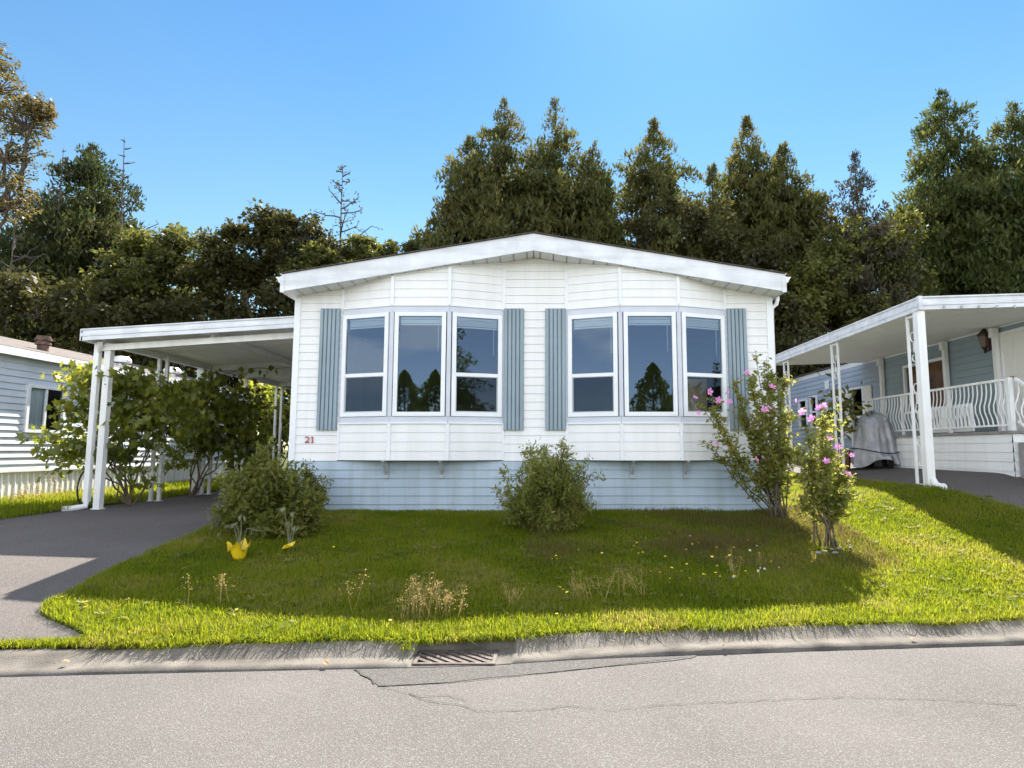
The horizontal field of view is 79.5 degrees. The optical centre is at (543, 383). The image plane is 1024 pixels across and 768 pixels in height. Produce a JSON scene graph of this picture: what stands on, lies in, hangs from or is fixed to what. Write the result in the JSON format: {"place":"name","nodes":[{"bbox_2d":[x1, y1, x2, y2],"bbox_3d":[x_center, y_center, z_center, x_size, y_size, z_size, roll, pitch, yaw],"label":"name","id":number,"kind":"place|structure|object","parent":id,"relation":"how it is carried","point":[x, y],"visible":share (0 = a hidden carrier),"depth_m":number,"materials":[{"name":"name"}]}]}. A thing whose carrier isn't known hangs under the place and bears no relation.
{"place":"outdoors","nodes":[
{"label":"outdoors","id":0,"kind":"place"},
{"bbox_2d":[0,489,247,641],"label":"driveway","id":1,"kind":"structure","parent":0,"point":[45,555],"depth_m":7.15,"materials":[{"name":"grey asphalt"}]},
{"bbox_2d":[15,358,218,505],"bbox_3d":[-7.099,0.835,10.599,2.945,2.505,1.964,0,-6,0],"label":"bush","id":2,"kind":"object","parent":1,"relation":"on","point":[142,410],"visible":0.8,"depth_m":10.38,"materials":[{"name":"green plant"}]},
{"bbox_2d":[61,316,293,510],"bbox_3d":[-5.686,0.868,13.584,3.599,3.085,8.000,0,-6,0],"label":"carport","id":3,"kind":"object","parent":1,"relation":"on","point":[229,346],"visible":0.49,"depth_m":10.04,"materials":[{"name":"metal"}]},
{"bbox_2d":[76,470,84,503],"bbox_3d":[-7.440,1.688,9.927,0.216,0.619,0.024,0,-6,0],"label":"black cable","id":4,"kind":"object","parent":3,"relation":"hanging from","point":[78,486],"visible":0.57,"depth_m":9.92,"materials":[{"name":"black plastic"}]},
{"bbox_2d":[149,368,278,496],"bbox_3d":[-6.903,0.956,12.627,2.955,2.686,2.071,0,-6,0],"label":"bush","id":5,"kind":"object","parent":1,"relation":"on","point":[213,436],"visible":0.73,"depth_m":12.41,"materials":[{"name":"green plant"}]},
{"bbox_2d":[217,365,288,383],"bbox_3d":[-6.243,-0.201,13.137,1.533,0.425,0.153,0,-6,0],"label":"vine tendril","id":6,"kind":"object","parent":5,"relation":"attached to","point":[251,371],"visible":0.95,"depth_m":13.15,"materials":[{"name":"green plant"}]},
{"bbox_2d":[242,379,290,465],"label":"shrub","id":7,"kind":"object","parent":1,"relation":"on","point":[285,414],"visible":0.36,"depth_m":17.22,"materials":[{"name":"green plant"}]},
{"bbox_2d":[425,232,437,248],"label":"cedar tree","id":8,"kind":"object","parent":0,"point":[433,235],"visible":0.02,"depth_m":26.73,"materials":[{"name":"green plant"}]},
{"bbox_2d":[0,645,1023,767],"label":"road","id":9,"kind":"structure","parent":0,"point":[338,718],"depth_m":3.47,"materials":[{"name":"grey asphalt"}]},
{"bbox_2d":[354,669,374,682],"bbox_3d":[-1.187,1.935,4.077,0.034,0.001,0.337,5,-8,-39],"label":"road crack","id":10,"kind":"object","parent":9,"relation":"on","point":[361,673],"visible":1,"depth_m":4.06,"materials":[{"name":"grey asphalt"}]},
{"bbox_2d":[412,650,497,665],"bbox_3d":[-0.630,1.978,4.430,0.580,0.026,0.295,0,-6,0],"label":"storm drain grate","id":11,"kind":"object","parent":9,"relation":"on","point":[447,657],"visible":0.94,"depth_m":4.42,"materials":[{"name":"metal"}]},
{"bbox_2d":[0,619,1023,676],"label":"kerb","id":12,"kind":"structure","parent":9,"relation":"on","point":[250,656],"depth_m":4.51,"materials":[{"name":"concrete"}]},
{"bbox_2d":[0,634,416,650],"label":"joint grass","id":13,"kind":"structure","parent":12,"relation":"on","point":[57,642],"depth_m":4.48,"materials":[{"name":"green plant"}]},
{"bbox_2d":[355,655,696,685],"bbox_3d":[-0.062,1.951,4.206,2.450,0.001,0.334,1,-6,-8],"label":"asphalt patch","id":14,"kind":"object","parent":9,"relation":"on","point":[402,676],"visible":1,"depth_m":4.18,"materials":[{"name":"grey asphalt"}]},
{"bbox_2d":[378,657,679,685],"bbox_3d":[-0.003,1.943,4.149,2.166,0.001,0.066,2,-6,-14],"label":"road crack","id":15,"kind":"object","parent":14,"relation":"on","point":[525,674],"visible":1,"depth_m":4.10,"materials":[{"name":"black asphalt"}]},
{"bbox_2d":[381,687,1003,710],"bbox_3d":[0.871,1.887,3.624,3.820,0.001,0.323,0,-6,3],"label":"road crack","id":16,"kind":"object","parent":9,"relation":"on","point":[685,703],"visible":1,"depth_m":3.66,"materials":[{"name":"grey asphalt"}]},
{"bbox_2d":[0,450,1023,662],"bbox_3d":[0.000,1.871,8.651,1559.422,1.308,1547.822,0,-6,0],"label":"lawn ground","id":17,"kind":"structure","parent":0,"point":[74,628],"depth_m":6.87,"materials":[{"name":"green plant"}]},
{"bbox_2d":[0,478,33,502],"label":"tall weed","id":18,"kind":"object","parent":17,"relation":"on","point":[15,499],"visible":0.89,"depth_m":10.49,"materials":[{"name":"beige plant"}]},
{"bbox_2d":[0,208,44,330],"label":"bare tree","id":19,"kind":"object","parent":17,"relation":"on","point":[15,242],"visible":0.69,"depth_m":24.70,"materials":[{"name":"brown plant"}]},
{"bbox_2d":[0,41,58,228],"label":"poplar tree","id":20,"kind":"object","parent":17,"relation":"on","point":[36,112],"visible":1,"depth_m":17.81,"materials":[{"name":"green plant"}]},
{"bbox_2d":[13,479,54,500],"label":"tall weed","id":21,"kind":"object","parent":17,"relation":"on","point":[36,491],"visible":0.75,"depth_m":11.00,"materials":[{"name":"beige plant"}]},
{"bbox_2d":[0,244,73,349],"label":"fir tree","id":22,"kind":"object","parent":17,"relation":"on","point":[22,322],"visible":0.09,"depth_m":26.22,"materials":[{"name":"green plant"}]},
{"bbox_2d":[37,476,80,497],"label":"tall weed","id":23,"kind":"object","parent":17,"relation":"on","point":[54,487],"visible":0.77,"depth_m":11.48,"materials":[{"name":"beige plant"}]},
{"bbox_2d":[38,148,89,279],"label":"bare tree","id":24,"kind":"object","parent":17,"relation":"on","point":[60,194],"visible":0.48,"depth_m":29.10,"materials":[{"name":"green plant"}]},
{"bbox_2d":[51,324,139,360],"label":"thicket","id":25,"kind":"object","parent":17,"relation":"on","point":[66,346],"visible":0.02,"depth_m":25.06,"materials":[{"name":"green plant"}]},
{"bbox_2d":[0,142,196,364],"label":"fir tree","id":26,"kind":"object","parent":17,"relation":"on","point":[70,226],"visible":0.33,"depth_m":29.23,"materials":[{"name":"green plant"}]},
{"bbox_2d":[86,138,158,268],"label":"bare tree","id":27,"kind":"object","parent":17,"relation":"on","point":[122,199],"visible":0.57,"depth_m":30.04,"materials":[{"name":"brown plant"}]},
{"bbox_2d":[0,476,245,519],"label":"side grass","id":28,"kind":"structure","parent":17,"relation":"on","point":[43,504],"depth_m":10.88,"materials":[{"name":"green plant"}]},
{"bbox_2d":[0,335,260,498],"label":"mobile home","id":29,"kind":"object","parent":17,"relation":"on","point":[27,394],"visible":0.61,"depth_m":11.99,"materials":[{"name":"white plastic"}]},
{"bbox_2d":[23,384,66,432],"bbox_3d":[-9.852,0.503,12.117,0.105,0.920,0.943,0,-6,0],"label":"window","id":30,"kind":"structure","parent":29,"relation":"in","point":[37,395],"depth_m":11.98,"materials":[{"name":"white glass"}]},
{"bbox_2d":[0,263,294,423],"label":"hedge tree","id":31,"kind":"object","parent":17,"relation":"on","point":[62,300],"visible":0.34,"depth_m":22.60,"materials":[{"name":"green plant"}]},
{"bbox_2d":[74,222,237,356],"bbox_3d":[-16.076,-1.640,25.413,6.312,10.644,4.859,-3,-7,24],"label":"maple tree","id":32,"kind":"object","parent":17,"relation":"on","point":[149,267],"visible":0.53,"depth_m":24.74,"materials":[{"name":"green plant"}]},
{"bbox_2d":[184,573,238,606],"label":"dry grass tuft","id":33,"kind":"object","parent":17,"relation":"on","point":[219,583],"visible":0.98,"depth_m":5.23,"materials":[{"name":"beige plant"}]},
{"bbox_2d":[205,491,234,531],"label":"tall weed","id":34,"kind":"object","parent":17,"relation":"on","point":[215,520],"visible":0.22,"depth_m":7.80,"materials":[{"name":"green plant"}]},
{"bbox_2d":[224,515,259,559],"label":"potted plant","id":35,"kind":"object","parent":17,"relation":"on","point":[238,549],"visible":0.98,"depth_m":6.59,"materials":[{"name":"yellow plant"}]},
{"bbox_2d":[210,374,289,449],"bbox_3d":[-10.975,0.677,25.494,7.493,6.102,4.704,0,-6,0],"label":"thicket","id":36,"kind":"object","parent":17,"relation":"on","point":[283,424],"visible":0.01,"depth_m":24.87,"materials":[{"name":"green plant"}]},
{"bbox_2d":[218,421,285,479],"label":"dark shrub","id":37,"kind":"object","parent":17,"relation":"on","point":[232,466],"visible":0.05,"depth_m":16.75,"materials":[{"name":"green plant"}]},
{"bbox_2d":[173,198,353,428],"bbox_3d":[-10.800,-1.830,24.483,7.251,10.865,3.828,0,-6,0],"label":"maple tree","id":38,"kind":"object","parent":17,"relation":"on","point":[274,234],"visible":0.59,"depth_m":24.00,"materials":[{"name":"green plant"}]},
{"bbox_2d":[210,434,330,539],"bbox_3d":[-3.354,1.284,7.624,1.373,1.344,1.022,3,-7,-29],"label":"corner shrub","id":39,"kind":"object","parent":17,"relation":"on","point":[271,488],"visible":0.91,"depth_m":7.50,"materials":[{"name":"green plant"}]},
{"bbox_2d":[276,507,301,549],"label":"potted plant","id":40,"kind":"object","parent":17,"relation":"on","point":[290,544],"visible":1,"depth_m":6.89,"materials":[{"name":"green plant"}]},
{"bbox_2d":[274,240,351,284],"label":"maple tree","id":41,"kind":"object","parent":17,"relation":"on","point":[312,256],"visible":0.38,"depth_m":23.26,"materials":[{"name":"green plant"}]},
{"bbox_2d":[299,458,333,511],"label":"upright shrub","id":42,"kind":"object","parent":17,"relation":"on","point":[305,475],"visible":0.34,"depth_m":8.88,"materials":[{"name":"green plant"}]},
{"bbox_2d":[309,164,382,244],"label":"dead tree","id":43,"kind":"object","parent":17,"relation":"on","point":[344,207],"visible":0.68,"depth_m":26.86,"materials":[{"name":"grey plant"}]},
{"bbox_2d":[339,569,369,610],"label":"dry grass tuft","id":44,"kind":"object","parent":17,"relation":"on","point":[353,588],"visible":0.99,"depth_m":5.07,"materials":[{"name":"beige plant"}]},
{"bbox_2d":[339,232,421,261],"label":"maple tree","id":45,"kind":"object","parent":17,"relation":"on","point":[370,247],"visible":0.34,"depth_m":24.25,"materials":[{"name":"green plant"}]},
{"bbox_2d":[394,572,472,621],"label":"dry grass tuft","id":46,"kind":"object","parent":17,"relation":"on","point":[425,597],"visible":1,"depth_m":5.03,"materials":[{"name":"beige plant"}]},
{"bbox_2d":[402,134,512,252],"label":"cedar tree","id":47,"kind":"object","parent":17,"relation":"on","point":[446,210],"visible":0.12,"depth_m":28.22,"materials":[{"name":"green plant"}]},
{"bbox_2d":[417,96,591,249],"bbox_3d":[-0.982,-5.198,29.851,11.190,18.690,12.568,0,-6,0],"label":"cedar tree","id":48,"kind":"object","parent":17,"relation":"on","point":[503,153],"visible":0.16,"depth_m":28.77,"materials":[{"name":"green plant"}]},
{"bbox_2d":[503,583,527,610],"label":"dry grass tuft","id":49,"kind":"object","parent":17,"relation":"on","point":[513,593],"visible":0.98,"depth_m":5.20,"materials":[{"name":"beige plant"}]},
{"bbox_2d":[276,231,790,511],"bbox_3d":[-0.160,0.683,16.168,7.740,4.459,14.400,0,-6,0],"label":"mobile home","id":50,"kind":"object","parent":17,"relation":"on","point":[454,376],"visible":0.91,"depth_m":9.30,"materials":[{"name":"white"}]},
{"bbox_2d":[336,262,504,459],"bbox_3d":[-1.868,-0.387,9.311,2.553,3.062,0.336,0,-6,0],"label":"bay window","id":51,"kind":"structure","parent":50,"relation":"in","point":[440,296],"depth_m":9.25,"materials":[{"name":"white"}]},
{"bbox_2d":[565,263,729,459],"bbox_3d":[1.574,-0.383,9.311,2.514,3.055,0.336,0,-6,0],"label":"bay window","id":52,"kind":"structure","parent":50,"relation":"in","point":[599,292],"depth_m":9.24,"materials":[{"name":"white"}]},
{"bbox_2d":[489,438,605,533],"bbox_3d":[0.031,1.346,8.030,1.366,1.332,1.134,4,-7,-31],"label":"round shrub","id":53,"kind":"object","parent":17,"relation":"on","point":[547,496],"visible":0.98,"depth_m":7.81,"materials":[{"name":"green plant"}]},
{"bbox_2d":[93,605,1023,652],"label":"edge grass","id":54,"kind":"structure","parent":17,"relation":"on","point":[957,619],"depth_m":4.65,"materials":[{"name":"green plant"}]},
{"bbox_2d":[498,96,624,240],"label":"cedar tree","id":55,"kind":"object","parent":17,"relation":"on","point":[552,162],"visible":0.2,"depth_m":29.62,"materials":[{"name":"green plant"}]},
{"bbox_2d":[552,139,632,247],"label":"cedar tree","id":56,"kind":"object","parent":17,"relation":"on","point":[596,174],"visible":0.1,"depth_m":29.46,"materials":[{"name":"green plant"}]},
{"bbox_2d":[569,566,616,600],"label":"dry grass tuft","id":57,"kind":"object","parent":17,"relation":"on","point":[588,585],"visible":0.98,"depth_m":5.43,"materials":[{"name":"beige plant"}]},
{"bbox_2d":[596,176,627,244],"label":"cedar tree","id":58,"kind":"object","parent":17,"relation":"on","point":[607,181],"visible":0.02,"depth_m":28.72,"materials":[{"name":"green plant"}]},
{"bbox_2d":[615,568,644,597],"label":"dry grass tuft","id":59,"kind":"object","parent":17,"relation":"on","point":[630,581],"visible":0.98,"depth_m":5.55,"materials":[{"name":"beige plant"}]},
{"bbox_2d":[612,116,726,260],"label":"cedar tree","id":60,"kind":"object","parent":17,"relation":"on","point":[656,179],"visible":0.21,"depth_m":30.09,"materials":[{"name":"green plant"}]},
{"bbox_2d":[681,161,749,263],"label":"cedar tree","id":61,"kind":"object","parent":17,"relation":"on","point":[711,178],"visible":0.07,"depth_m":29.83,"materials":[{"name":"green plant"}]},
{"bbox_2d":[521,502,924,582],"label":"weedy grass","id":62,"kind":"structure","parent":17,"relation":"on","point":[707,545],"depth_m":7.34,"materials":[{"name":"green plant"}]},
{"bbox_2d":[620,186,852,376],"bbox_3d":[9.616,-2.724,27.540,12.525,12.011,4.053,0,-6,0],"label":"alder tree","id":63,"kind":"object","parent":17,"relation":"on","point":[720,240],"visible":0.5,"depth_m":27.20,"materials":[{"name":"green plant"}]},
{"bbox_2d":[727,546,765,579],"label":"dry grass tuft","id":64,"kind":"object","parent":17,"relation":"on","point":[737,563],"visible":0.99,"depth_m":5.99,"materials":[{"name":"beige plant"}]},
{"bbox_2d":[693,351,807,518],"bbox_3d":[2.889,0.681,8.657,1.728,2.448,0.977,0,-6,0],"label":"hibiscus bush","id":65,"kind":"object","parent":17,"relation":"on","point":[770,473],"visible":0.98,"depth_m":8.61,"materials":[{"name":"green plant"}]},
{"bbox_2d":[707,115,826,340],"bbox_3d":[11.538,-5.328,32.044,8.867,18.197,8.742,-1,-6,11],"label":"cedar tree","id":66,"kind":"object","parent":17,"relation":"on","point":[743,186],"visible":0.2,"depth_m":31.28,"materials":[{"name":"green plant"}]},
{"bbox_2d":[775,324,841,380],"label":"thicket","id":67,"kind":"object","parent":17,"relation":"on","point":[789,341],"visible":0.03,"depth_m":25.04,"materials":[{"name":"green plant"}]},
{"bbox_2d":[749,140,878,376],"bbox_3d":[12.302,-4.444,30.916,7.423,16.149,7.969,0,-6,0],"label":"cedar tree","id":68,"kind":"object","parent":17,"relation":"on","point":[798,212],"visible":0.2,"depth_m":29.96,"materials":[{"name":"green plant"}]},
{"bbox_2d":[781,403,861,550],"bbox_3d":[3.305,1.086,7.238,0.937,1.723,1.061,0,-6,0],"label":"hibiscus bush","id":69,"kind":"object","parent":17,"relation":"on","point":[828,501],"visible":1,"depth_m":7.17,"materials":[{"name":"green plant"}]},
{"bbox_2d":[774,208,942,337],"bbox_3d":[13.830,-2.341,27.476,7.750,11.278,4.159,0,-6,0],"label":"alder tree","id":70,"kind":"object","parent":17,"relation":"on","point":[818,272],"visible":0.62,"depth_m":27.11,"materials":[{"name":"green plant"}]},
{"bbox_2d":[809,149,926,331],"bbox_3d":[15.053,-3.916,28.496,5.430,14.625,5.541,0,-6,0],"label":"pine tree","id":71,"kind":"object","parent":17,"relation":"on","point":[881,229],"visible":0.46,"depth_m":27.84,"materials":[{"name":"green plant"}]},
{"bbox_2d":[775,293,1023,488],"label":"porch awning","id":72,"kind":"object","parent":17,"relation":"on","point":[917,325],"visible":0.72,"depth_m":10.53,"materials":[{"name":"metal"}]},
{"bbox_2d":[777,320,1023,467],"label":"mobile home","id":73,"kind":"object","parent":17,"relation":"on","point":[997,352],"visible":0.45,"depth_m":13.17,"materials":[{"name":"blue"}]},
{"bbox_2d":[798,399,808,428],"bbox_3d":[8.350,0.968,19.757,0.080,0.950,0.632,0,-6,0],"label":"window","id":74,"kind":"structure","parent":73,"relation":"in","point":[799,401],"depth_m":19.83,"materials":[{"name":"white glass"}]},
{"bbox_2d":[809,395,817,427],"bbox_3d":[8.350,0.859,18.969,0.080,1.000,0.492,0,-6,0],"label":"window","id":75,"kind":"structure","parent":73,"relation":"in","point":[814,396],"depth_m":19.11,"materials":[{"name":"white glass"}]},
{"bbox_2d":[841,385,872,446],"bbox_3d":[8.338,0.877,16.302,0.105,1.600,1.535,0,-6,0],"label":"window","id":76,"kind":"structure","parent":73,"relation":"in","point":[866,391],"depth_m":16.25,"materials":[{"name":"white glass"}]},
{"bbox_2d":[902,357,944,413],"bbox_3d":[8.395,0.061,13.443,0.170,1.120,1.511,0,-6,0],"label":"window","id":77,"kind":"structure","parent":73,"relation":"in","point":[935,368],"depth_m":13.40,"materials":[{"name":"brown glass"}]},
{"bbox_2d":[999,326,1023,430],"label":"door","id":78,"kind":"structure","parent":73,"relation":"in","point":[1011,342],"depth_m":10.88,"materials":[{"name":"white paint"}]},
{"bbox_2d":[852,87,1023,300],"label":"cedar tree","id":79,"kind":"object","parent":17,"relation":"on","point":[946,195],"visible":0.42,"depth_m":29.93,"materials":[{"name":"green plant"}]},
{"bbox_2d":[910,99,1023,294],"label":"cedar tree","id":80,"kind":"object","parent":17,"relation":"on","point":[1013,155],"visible":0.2,"depth_m":29.74,"materials":[{"name":"green plant"}]},
{"bbox_2d":[946,140,1013,292],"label":"cedar tree","id":81,"kind":"object","parent":17,"relation":"on","point":[996,211],"visible":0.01,"depth_m":31.47,"materials":[{"name":"green plant"}]},
{"bbox_2d":[0,0,1023,449],"label":"sky","id":82,"kind":"structure","parent":0,"point":[218,106],"materials":[{"name":"blue"}]},
{"bbox_2d":[809,372,872,469],"bbox_3d":[6.419,0.756,13.423,1.195,2.232,1.105,-1,-6,12],"label":"potted plant","id":83,"kind":"object","parent":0,"point":[845,405],"visible":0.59,"depth_m":13.27,"materials":[{"name":"green plant"}]},
{"bbox_2d":[785,462,1023,508],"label":"neighbour driveway","id":84,"kind":"structure","parent":0,"point":[1000,487],"depth_m":9.47,"materials":[{"name":"grey asphalt"}]},
{"bbox_2d":[849,410,900,468],"bbox_3d":[6.954,1.176,12.963,0.990,1.257,1.326,0,-6,0],"label":"covered scooter","id":85,"kind":"object","parent":84,"relation":"on","point":[875,440],"visible":0.93,"depth_m":12.59,"materials":[{"name":"grey fabric"}]},
{"bbox_2d":[866,377,1023,477],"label":"porch deck","id":86,"kind":"structure","parent":84,"relation":"on","point":[989,451],"depth_m":10.33,"materials":[{"name":"white wood"}]},
{"bbox_2d":[918,403,974,432],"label":"gate panel","id":87,"kind":"structure","parent":86,"relation":"on","point":[957,417],"depth_m":10.91,"materials":[{"name":"white metal"}]}
]}

